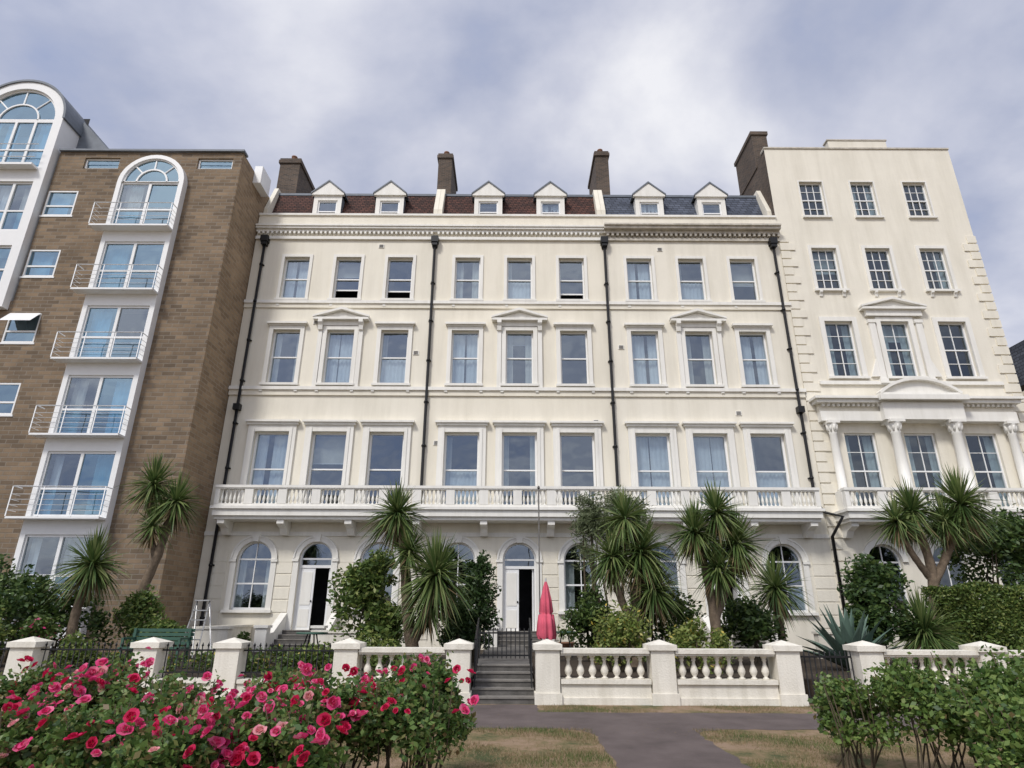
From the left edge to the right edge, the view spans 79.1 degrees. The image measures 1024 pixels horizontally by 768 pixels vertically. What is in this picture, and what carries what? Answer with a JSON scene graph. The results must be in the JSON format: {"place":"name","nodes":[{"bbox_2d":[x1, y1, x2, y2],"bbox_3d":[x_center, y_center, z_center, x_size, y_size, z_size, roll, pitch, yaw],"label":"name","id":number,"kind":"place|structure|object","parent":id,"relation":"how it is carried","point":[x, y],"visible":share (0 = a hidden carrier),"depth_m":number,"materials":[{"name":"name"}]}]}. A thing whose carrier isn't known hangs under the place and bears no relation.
{"place":"outdoors","nodes":[
{"label":"outdoors","id":0,"kind":"place"},
{"bbox_2d":[0,646,966,703],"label":"front garden ground","id":1,"kind":"structure","parent":0,"point":[746,662],"depth_m":14.59,"materials":[{"name":"soil"}]},
{"bbox_2d":[18,611,64,639],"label":"flowering shrub","id":2,"kind":"object","parent":1,"relation":"on","point":[38,626],"visible":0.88,"depth_m":14.56,"materials":[{"name":"green plant"}]},
{"bbox_2d":[0,606,103,667],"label":"garden shrub","id":3,"kind":"object","parent":1,"relation":"on","point":[73,639],"visible":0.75,"depth_m":14.22,"materials":[{"name":"green plant"}]},
{"bbox_2d":[0,553,113,662],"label":"garden shrub","id":4,"kind":"object","parent":1,"relation":"on","point":[23,595],"visible":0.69,"depth_m":15.95,"materials":[{"name":"green plant"}]},
{"bbox_2d":[43,524,137,664],"bbox_3d":[-10.761,5.218,15.646,2.077,3.441,2.134,19,-27,-40],"label":"cordyline palm","id":5,"kind":"object","parent":1,"relation":"on","point":[90,575],"visible":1,"depth_m":15.59,"materials":[{"name":"green plant"}]},
{"bbox_2d":[0,79,270,651],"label":"apartment block","id":6,"kind":"structure","parent":1,"relation":"on","point":[124,277],"depth_m":23.90,"materials":[{"name":"brown brick"}]},
{"bbox_2d":[0,93,231,597],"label":"window panes","id":7,"kind":"structure","parent":6,"relation":"in","point":[96,469],"depth_m":24.42,"materials":[{"name":"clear glass"}]},
{"bbox_2d":[0,90,232,606],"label":"window frames","id":8,"kind":"structure","parent":6,"relation":"in","point":[11,316],"depth_m":23.78,"materials":[{"name":"paint"}]},
{"bbox_2d":[90,584,187,657],"bbox_3d":[-9.669,6.306,16.357,2.668,1.976,1.430,-9,-23,24],"label":"garden shrub","id":9,"kind":"object","parent":1,"relation":"on","point":[141,608],"visible":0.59,"depth_m":16.25,"materials":[{"name":"green plant"}]},
{"bbox_2d":[117,628,194,670],"bbox_3d":[-8.029,5.957,13.957,1.400,0.850,0.547,0,-20,0],"label":"garden bench","id":10,"kind":"object","parent":1,"relation":"on","point":[134,638],"visible":0.69,"depth_m":14.23,"materials":[{"name":"green paint"}]},
{"bbox_2d":[111,449,210,645],"bbox_3d":[-10.133,4.668,17.536,2.956,5.817,2.236,0,-20,0],"label":"cordyline palm","id":11,"kind":"object","parent":1,"relation":"on","point":[171,508],"visible":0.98,"depth_m":17.69,"materials":[{"name":"green plant"}]},
{"bbox_2d":[179,600,211,658],"bbox_3d":[-8.733,6.833,17.288,0.572,1.536,0.937,0,-20,0],"label":"step ladder","id":12,"kind":"object","parent":1,"relation":"on","point":[196,610],"visible":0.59,"depth_m":17.44,"materials":[{"name":"metal"}]},
{"bbox_2d":[85,643,319,671],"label":"border plants","id":13,"kind":"object","parent":1,"relation":"on","point":[249,661],"visible":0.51,"depth_m":13.36,"materials":[{"name":"green plant"}]},
{"bbox_2d":[236,631,251,641],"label":"potted plant","id":14,"kind":"object","parent":1,"relation":"on","point":[241,635],"visible":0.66,"depth_m":19.91,"materials":[{"name":"plant"}]},
{"bbox_2d":[252,613,337,651],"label":"entrance steps","id":15,"kind":"structure","parent":1,"relation":"on","point":[275,632],"depth_m":21.20,"materials":[{"name":"stone"}]},
{"bbox_2d":[296,632,327,649],"bbox_3d":[-5.234,6.845,16.116,0.800,0.724,0.800,0,-20,0],"label":"garden table","id":16,"kind":"object","parent":1,"relation":"on","point":[310,633],"visible":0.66,"depth_m":16.09,"materials":[{"name":"green paint"}]},
{"bbox_2d":[188,216,436,648],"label":"walls","id":17,"kind":"structure","parent":1,"relation":"on","point":[316,407],"depth_m":25.39,"materials":[{"name":"white paint"}]},
{"bbox_2d":[199,234,269,625],"bbox_3d":[-11.127,1.369,24.915,0.320,17.100,0.297,0,-20,0],"label":"drain pipe","id":18,"kind":"object","parent":17,"relation":"attached to","point":[265,242],"visible":0.87,"depth_m":25.00,"materials":[{"name":"black metal"}]},
{"bbox_2d":[292,542,331,629],"bbox_3d":[-7.327,7.555,23.236,1.250,3.130,0.650,0,-20,0],"label":"front door","id":19,"kind":"structure","parent":17,"relation":"attached to","point":[303,599],"depth_m":22.89,"materials":[{"name":"paint"}]},
{"bbox_2d":[204,182,436,629],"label":"stucco trim","id":20,"kind":"structure","parent":17,"relation":"attached to","point":[341,315],"depth_m":25.67,"materials":[{"name":"white paint"}]},
{"bbox_2d":[210,485,824,537],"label":"stone balcony","id":21,"kind":"structure","parent":20,"relation":"attached to","point":[282,512],"depth_m":22.96,"materials":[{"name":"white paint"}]},
{"bbox_2d":[231,201,412,609],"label":"window frames","id":22,"kind":"structure","parent":17,"relation":"attached to","point":[240,558],"depth_m":25.89,"materials":[{"name":"white wood"}]},
{"bbox_2d":[241,261,411,629],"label":"rooms","id":23,"kind":"object","parent":17,"relation":"attached to","point":[386,452],"visible":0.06,"depth_m":26.59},
{"bbox_2d":[234,262,405,607],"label":"curtains","id":24,"kind":"object","parent":23,"relation":"attached to","point":[329,450],"visible":0.63,"depth_m":26.04,"materials":[{"name":"fabric"}]},
{"bbox_2d":[263,180,440,213],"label":"roof","id":25,"kind":"structure","parent":17,"relation":"on","point":[278,201],"depth_m":29.73,"materials":[{"name":"tile"}]},
{"bbox_2d":[276,155,314,192],"bbox_3d":[-11.257,-8.912,32.314,1.140,5.130,3.340,0,-20,0],"label":"chimney stack","id":26,"kind":"object","parent":25,"relation":"on","point":[293,176],"visible":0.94,"depth_m":31.36,"materials":[{"name":"brick"}]},
{"bbox_2d":[437,151,457,193],"bbox_3d":[-3.453,-9.589,32.687,0.840,4.930,2.740,0,-20,0],"label":"chimney stack","id":27,"kind":"object","parent":25,"relation":"on","point":[447,180],"visible":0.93,"depth_m":31.89,"materials":[{"name":"brick"}]},
{"bbox_2d":[420,235,438,503],"bbox_3d":[-3.486,-0.749,25.716,0.320,12.500,0.297,0,-20,0],"label":"drain pipe","id":28,"kind":"object","parent":17,"relation":"attached to","point":[435,241],"visible":0.84,"depth_m":25.86,"materials":[{"name":"black metal"}]},
{"bbox_2d":[289,629,400,671],"bbox_3d":[-3.711,5.994,13.914,2.713,0.932,1.196,3,-21,-6],"label":"garden shrub","id":29,"kind":"object","parent":1,"relation":"on","point":[374,642],"visible":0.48,"depth_m":13.75,"materials":[{"name":"green plant"}]},
{"bbox_2d":[325,548,404,662],"bbox_3d":[-3.767,5.793,16.353,2.265,2.976,1.987,0,-20,0],"label":"garden shrub","id":30,"kind":"object","parent":1,"relation":"on","point":[364,584],"visible":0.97,"depth_m":16.14,"materials":[{"name":"green plant"}]},
{"bbox_2d":[358,478,481,661],"bbox_3d":[-2.419,4.549,15.532,3.612,4.751,2.498,-6,-21,15],"label":"cordyline palm","id":31,"kind":"object","parent":1,"relation":"on","point":[432,594],"visible":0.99,"depth_m":15.26,"materials":[{"name":"green plant"}]},
{"bbox_2d":[436,549,502,661],"bbox_3d":[-1.212,6.000,16.850,1.961,2.951,1.570,12,-24,-29],"label":"conifer shrub","id":32,"kind":"object","parent":1,"relation":"on","point":[480,568],"visible":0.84,"depth_m":16.61,"materials":[{"name":"green plant"}]},
{"bbox_2d":[479,628,528,658],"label":"iron gate","id":33,"kind":"structure","parent":1,"relation":"on","point":[502,633],"depth_m":14.41,"materials":[{"name":"black metal"}]},
{"bbox_2d":[415,216,621,649],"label":"walls","id":34,"kind":"structure","parent":1,"relation":"on","point":[521,408],"depth_m":25.82,"materials":[{"name":"white paint"}]},
{"bbox_2d":[419,183,610,630],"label":"stucco trim","id":35,"kind":"structure","parent":34,"relation":"attached to","point":[519,316],"depth_m":25.83,"materials":[{"name":"white paint"}]},
{"bbox_2d":[439,202,598,610],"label":"window frames","id":36,"kind":"structure","parent":34,"relation":"attached to","point":[531,334],"depth_m":25.93,"materials":[{"name":"white wood"}]},
{"bbox_2d":[444,206,596,608],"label":"curtains","id":37,"kind":"object","parent":36,"relation":"hanging from","point":[517,290],"visible":0.45,"depth_m":26.19,"materials":[{"name":"fabric"}]},
{"bbox_2d":[438,180,600,213],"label":"roof","id":38,"kind":"structure","parent":34,"relation":"on","point":[511,204],"depth_m":29.74,"materials":[{"name":"tile"}]},
{"bbox_2d":[502,543,536,630],"bbox_3d":[0.273,7.592,23.236,1.250,3.130,0.650,0,-20,0],"label":"front door","id":39,"kind":"structure","parent":34,"relation":"attached to","point":[510,601],"depth_m":22.88,"materials":[{"name":"paint"}]},
{"bbox_2d":[447,262,594,630],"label":"rooms","id":40,"kind":"object","parent":34,"relation":"attached to","point":[576,453],"visible":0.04,"depth_m":26.86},
{"bbox_2d":[313,244,741,444],"bbox_3d":[0.409,-1.903,26.292,17.840,9.280,0.039,0,-20,0],"label":"wall vent","id":41,"kind":"object","parent":34,"relation":"attached to","point":[739,413],"depth_m":26.07,"materials":[{"name":"grey metal"}]},
{"bbox_2d":[600,236,618,485],"bbox_3d":[4.114,-0.712,25.716,0.320,12.500,0.297,0,-20,0],"label":"drain pipe","id":42,"kind":"object","parent":34,"relation":"attached to","point":[603,242],"visible":0.84,"depth_m":25.87,"materials":[{"name":"black metal"}]},
{"bbox_2d":[486,616,553,651],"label":"entrance steps","id":43,"kind":"structure","parent":1,"relation":"on","point":[535,639],"depth_m":21.21,"materials":[{"name":"stone"}]},
{"bbox_2d":[537,486,540,640],"bbox_3d":[0.823,5.538,18.640,0.180,4.980,0.171,0,-20,0],"label":"garden pole","id":44,"kind":"object","parent":1,"relation":"on","point":[538,487],"visible":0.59,"depth_m":18.92,"materials":[{"name":"metal"}]},
{"bbox_2d":[190,625,896,658],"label":"terrace wall","id":45,"kind":"structure","parent":1,"relation":"on","point":[221,632],"depth_m":18.71,"materials":[{"name":"paint"}]},
{"bbox_2d":[536,578,556,639],"bbox_3d":[0.929,6.387,16.831,0.517,2.130,0.517,4,-21,-11],"label":"closed parasol","id":46,"kind":"object","parent":1,"relation":"on","point":[546,626],"visible":0.81,"depth_m":16.74,"materials":[{"name":"fabric"}]},
{"bbox_2d":[557,627,574,647],"bbox_3d":[1.737,8.236,19.917,0.535,0.822,0.664,-8,-22,21],"label":"plant pot","id":47,"kind":"object","parent":1,"relation":"on","point":[565,644],"visible":0.43,"depth_m":19.80,"materials":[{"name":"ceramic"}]},
{"bbox_2d":[556,631,575,657],"bbox_3d":[1.562,7.680,18.272,0.800,0.724,0.800,0,-20,0],"label":"garden table","id":48,"kind":"object","parent":1,"relation":"on","point":[568,638],"visible":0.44,"depth_m":18.19,"materials":[{"name":"green paint"}]},
{"bbox_2d":[566,485,655,661],"bbox_3d":[2.825,5.337,17.848,2.699,4.915,1.746,4,-21,-10],"label":"feathery tree","id":49,"kind":"object","parent":1,"relation":"on","point":[592,511],"visible":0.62,"depth_m":17.96,"materials":[{"name":"green plant"}]},
{"bbox_2d":[578,485,693,666],"bbox_3d":[3.087,4.777,15.913,2.981,4.577,2.487,0,-20,0],"label":"cordyline palm","id":50,"kind":"object","parent":1,"relation":"on","point":[641,563],"visible":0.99,"depth_m":15.72,"materials":[{"name":"green plant"}]},
{"bbox_2d":[587,599,739,673],"bbox_3d":[3.353,5.711,14.040,3.315,1.593,1.468,0,-20,0],"label":"garden shrub","id":51,"kind":"object","parent":1,"relation":"on","point":[620,630],"visible":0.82,"depth_m":13.87,"materials":[{"name":"green plant"}]},
{"bbox_2d":[557,580,788,664],"bbox_3d":[4.229,6.212,16.304,6.142,2.230,1.852,-1,-20,4],"label":"garden shrub","id":52,"kind":"object","parent":1,"relation":"on","point":[752,623],"visible":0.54,"depth_m":16.20,"materials":[{"name":"green plant"}]},
{"bbox_2d":[655,477,780,667],"bbox_3d":[5.257,4.661,15.716,3.163,4.685,2.271,0,-20,0],"label":"cordyline palm","id":53,"kind":"object","parent":1,"relation":"on","point":[697,542],"visible":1,"depth_m":15.63,"materials":[{"name":"green plant"}]},
{"bbox_2d":[603,217,841,650],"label":"walls","id":54,"kind":"structure","parent":1,"relation":"on","point":[818,551],"depth_m":25.63,"materials":[{"name":"white paint"}]},
{"bbox_2d":[597,181,771,214],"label":"roof","id":55,"kind":"structure","parent":54,"relation":"on","point":[756,203],"depth_m":29.75,"materials":[{"name":"tile"}]},
{"bbox_2d":[588,149,609,194],"bbox_3d":[4.632,-9.643,32.721,0.810,5.130,2.740,0,-20,0],"label":"chimney stack","id":56,"kind":"object","parent":55,"relation":"on","point":[599,177],"visible":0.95,"depth_m":31.95,"materials":[{"name":"brick"}]},
{"bbox_2d":[627,263,800,630],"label":"rooms","id":57,"kind":"object","parent":54,"relation":"attached to","point":[768,454],"visible":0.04,"depth_m":27.09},
{"bbox_2d":[603,184,829,616],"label":"stucco trim","id":58,"kind":"structure","parent":54,"relation":"attached to","point":[697,317],"depth_m":26.15,"materials":[{"name":"white paint"}]},
{"bbox_2d":[626,203,807,611],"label":"window frames","id":59,"kind":"structure","parent":54,"relation":"attached to","point":[798,561],"depth_m":25.84,"materials":[{"name":"white wood"}]},
{"bbox_2d":[627,206,804,609],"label":"curtains","id":60,"kind":"object","parent":59,"relation":"hanging from","point":[658,446],"visible":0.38,"depth_m":26.01,"materials":[{"name":"fabric"}]},
{"bbox_2d":[711,560,742,625],"bbox_3d":[7.883,7.629,23.236,1.250,3.130,0.650,0,-20,0],"label":"front door","id":61,"kind":"structure","parent":54,"relation":"attached to","point":[735,595],"depth_m":23.01,"materials":[{"name":"paint"}]},
{"bbox_2d":[768,237,845,613],"bbox_3d":[11.814,1.315,24.466,0.600,17.101,1.254,0,-20,0],"label":"drain pipe","id":62,"kind":"object","parent":54,"relation":"attached to","point":[772,245],"visible":0.88,"depth_m":25.01,"materials":[{"name":"black metal"}]},
{"bbox_2d":[701,615,786,648],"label":"entrance steps","id":63,"kind":"structure","parent":1,"relation":"on","point":[704,618],"depth_m":21.54,"materials":[{"name":"stone"}]},
{"bbox_2d":[742,548,819,641],"bbox_3d":[7.255,6.023,16.996,2.189,3.026,2.184,0,-20,0],"label":"cordyline palm","id":64,"kind":"object","parent":1,"relation":"on","point":[776,599],"visible":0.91,"depth_m":16.94,"materials":[{"name":"green plant"}]},
{"bbox_2d":[798,604,908,670],"bbox_3d":[7.834,5.865,14.363,2.538,1.492,2.516,0,-20,0],"label":"agave plant","id":65,"kind":"object","parent":1,"relation":"on","point":[845,633],"visible":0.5,"depth_m":14.32,"materials":[{"name":"green plant"}]},
{"bbox_2d":[734,131,1023,648],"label":"corner townhouse","id":66,"kind":"structure","parent":1,"relation":"on","point":[907,368],"depth_m":26.62,"materials":[{"name":"paint"}]},
{"bbox_2d":[799,184,1020,612],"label":"window frames","id":67,"kind":"structure","parent":66,"relation":"in","point":[925,201],"depth_m":26.52,"materials":[{"name":"paint"}]},
{"bbox_2d":[837,553,920,666],"bbox_3d":[9.202,5.837,16.077,2.147,2.822,2.047,0,-20,0],"label":"laurel shrub","id":68,"kind":"object","parent":1,"relation":"on","point":[869,586],"visible":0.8,"depth_m":15.76,"materials":[{"name":"green plant"}]},
{"bbox_2d":[883,582,976,669],"bbox_3d":[10.270,6.322,15.400,2.473,2.784,2.411,11,-23,-27],"label":"cordyline palm","id":69,"kind":"object","parent":1,"relation":"on","point":[929,632],"visible":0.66,"depth_m":15.23,"materials":[{"name":"green plant"}]},
{"bbox_2d":[865,461,1022,664],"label":"cordyline palm","id":70,"kind":"object","parent":1,"relation":"on","point":[960,517],"visible":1,"depth_m":17.29,"materials":[{"name":"green plant"}]},
{"bbox_2d":[918,580,1023,666],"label":"clipped hedge","id":71,"kind":"object","parent":1,"relation":"on","point":[995,611],"visible":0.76,"depth_m":16.20,"materials":[{"name":"green plant"}]},
{"bbox_2d":[937,503,1023,585],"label":"garden tree","id":72,"kind":"object","parent":1,"relation":"on","point":[1010,552],"visible":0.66,"depth_m":18.73,"materials":[{"name":"green plant"}]},
{"bbox_2d":[1009,340,1023,402],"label":"walls","id":73,"kind":"structure","parent":1,"relation":"on","point":[1016,352],"depth_m":31.29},
{"bbox_2d":[20,703,1003,767],"bbox_3d":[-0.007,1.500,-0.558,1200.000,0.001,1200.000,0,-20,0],"label":"ground","id":74,"kind":"structure","parent":0,"point":[522,744],"depth_m":7.96,"materials":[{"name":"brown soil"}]},
{"bbox_2d":[0,636,330,703],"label":"garden wall","id":75,"kind":"structure","parent":74,"relation":"on","point":[229,664],"depth_m":12.02,"materials":[{"name":"paint"}]},
{"bbox_2d":[0,641,333,678],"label":"iron railing","id":76,"kind":"object","parent":75,"relation":"on","point":[178,650],"visible":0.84,"depth_m":12.21,"materials":[{"name":"black metal"}]},
{"bbox_2d":[0,644,478,767],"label":"rose bush","id":77,"kind":"object","parent":74,"relation":"on","point":[279,720],"visible":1,"depth_m":5.44,"materials":[{"name":"green plant"}]},
{"bbox_2d":[331,638,473,704],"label":"balustrade garden wall","id":78,"kind":"structure","parent":74,"relation":"on","point":[350,651],"depth_m":12.03,"materials":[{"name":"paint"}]},
{"bbox_2d":[471,664,534,703],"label":"garden steps","id":79,"kind":"structure","parent":74,"relation":"on","point":[502,683],"depth_m":12.49,"materials":[{"name":"stone"}]},
{"bbox_2d":[474,618,532,687],"bbox_3d":[-0.178,5.691,13.060,1.176,1.435,1.273,0,-20,0],"label":"handrail","id":80,"kind":"object","parent":79,"relation":"on","point":[476,647],"visible":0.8,"depth_m":12.87,"materials":[{"name":"black metal"}]},
{"bbox_2d":[89,704,1002,767],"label":"footpath","id":81,"kind":"structure","parent":74,"relation":"on","point":[685,745],"depth_m":9.48,"materials":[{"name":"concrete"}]},
{"bbox_2d":[477,706,804,739],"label":"fallen leaves","id":82,"kind":"object","parent":81,"relation":"on","point":[634,733],"visible":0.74,"depth_m":9.47,"materials":[{"name":"brown plant"}]},
{"bbox_2d":[532,639,808,706],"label":"balustrade garden wall","id":83,"kind":"structure","parent":74,"relation":"on","point":[663,685],"depth_m":11.89,"materials":[{"name":"paint"}]},
{"bbox_2d":[800,651,855,698],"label":"iron gate","id":84,"kind":"structure","parent":83,"relation":"attached to","point":[824,657],"depth_m":12.16,"materials":[{"name":"black metal"}]},
{"bbox_2d":[807,635,1023,767],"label":"leafy bush","id":85,"kind":"object","parent":74,"relation":"on","point":[988,710],"visible":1,"depth_m":6.39,"materials":[{"name":"green plant"}]},
{"bbox_2d":[842,640,1023,706],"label":"balustrade garden wall","id":86,"kind":"structure","parent":74,"relation":"on","point":[866,654],"depth_m":12.05,"materials":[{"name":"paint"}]},
{"bbox_2d":[0,0,1023,347],"label":"sky","id":87,"kind":"structure","parent":0,"point":[523,95],"materials":[{"name":"grey"}]},
{"bbox_2d":[865,631,894,659],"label":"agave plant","id":88,"kind":"object","parent":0,"point":[870,641],"visible":0.03,"depth_m":14.91,"materials":[{"name":"green plant"}]}
]}

